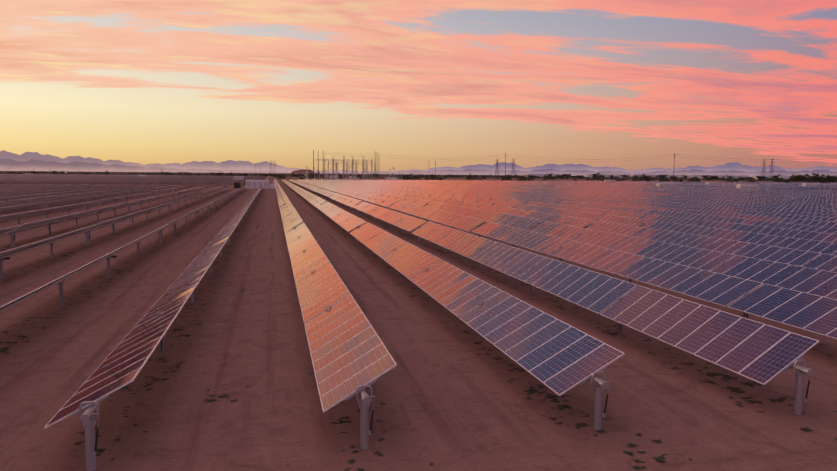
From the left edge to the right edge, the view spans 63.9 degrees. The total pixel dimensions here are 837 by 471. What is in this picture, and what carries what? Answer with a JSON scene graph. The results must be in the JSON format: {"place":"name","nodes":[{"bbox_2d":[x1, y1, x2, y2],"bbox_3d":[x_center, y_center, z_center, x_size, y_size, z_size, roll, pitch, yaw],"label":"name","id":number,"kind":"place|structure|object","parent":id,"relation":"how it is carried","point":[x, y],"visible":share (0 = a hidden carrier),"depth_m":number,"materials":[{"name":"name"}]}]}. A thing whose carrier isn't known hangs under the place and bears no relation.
{"place":"outdoors","nodes":[
{"label":"outdoors","id":0,"kind":"place"},
{"bbox_2d":[290,169,315,173],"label":"butte hill","id":1,"kind":"structure","parent":0,"point":[302,171],"depth_m":4905.33,"materials":[{"name":"stone"}]},
{"bbox_2d":[0,171,836,470],"bbox_3d":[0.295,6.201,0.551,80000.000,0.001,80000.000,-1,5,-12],"label":"ground","id":2,"kind":"structure","parent":0,"point":[450,393],"depth_m":20.51,"materials":[{"name":"soil"}]},
{"bbox_2d":[306,150,502,179],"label":"substation","id":3,"kind":"object","parent":2,"relation":"on","point":[353,177],"visible":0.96,"depth_m":604.68,"materials":[{"name":"metal"}]},
{"bbox_2d":[0,170,836,182],"bbox_3d":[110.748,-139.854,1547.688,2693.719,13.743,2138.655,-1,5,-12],"label":"vegetation","id":4,"kind":"object","parent":2,"relation":"on","point":[816,178],"visible":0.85,"depth_m":1003.76,"materials":[{"name":"green plant"}]},
{"bbox_2d":[0,225,836,470],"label":"weeds","id":5,"kind":"object","parent":2,"relation":"on","point":[658,459],"visible":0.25,"depth_m":18.43,"materials":[{"name":"green plant"}]},
{"bbox_2d":[160,153,829,181],"bbox_3d":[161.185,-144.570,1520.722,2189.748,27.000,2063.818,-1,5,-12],"label":"utility poles","id":6,"kind":"object","parent":2,"relation":"on","point":[674,156],"visible":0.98,"depth_m":608.80,"materials":[{"name":"brown wood"}]},
{"bbox_2d":[269,158,774,176],"bbox_3d":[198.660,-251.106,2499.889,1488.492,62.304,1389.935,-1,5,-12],"label":"transmission towers","id":7,"kind":"structure","parent":2,"relation":"on","point":[497,164],"depth_m":2312.16,"materials":[{"name":"silver metal"}]},
{"bbox_2d":[0,174,836,470],"bbox_3d":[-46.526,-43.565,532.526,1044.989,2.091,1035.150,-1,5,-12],"label":"solar field","id":8,"kind":"structure","parent":0,"point":[773,237],"depth_m":37.40,"materials":[{"name":"glass"}]},
{"bbox_2d":[0,150,836,172],"bbox_3d":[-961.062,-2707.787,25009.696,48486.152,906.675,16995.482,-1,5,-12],"label":"mountains","id":9,"kind":"structure","parent":0,"point":[246,165],"depth_m":30230.59,"materials":[{"name":"purple stone"}]},
{"bbox_2d":[0,159,836,175],"bbox_3d":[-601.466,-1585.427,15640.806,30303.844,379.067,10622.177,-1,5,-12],"label":"mountains","id":10,"kind":"structure","parent":0,"point":[28,165],"depth_m":18318.46,"materials":[{"name":"purple stone"}]},
{"bbox_2d":[0,0,836,170],"label":"sky","id":11,"kind":"structure","parent":0,"point":[143,82],"materials":[{"name":"pink"}]},
{"bbox_2d":[25,173,836,188],"bbox_3d":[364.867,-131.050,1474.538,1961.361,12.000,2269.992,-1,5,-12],"label":"buildings","id":12,"kind":"structure","parent":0,"point":[253,184],"depth_m":536.80,"materials":[{"name":"white paint"}]}
]}

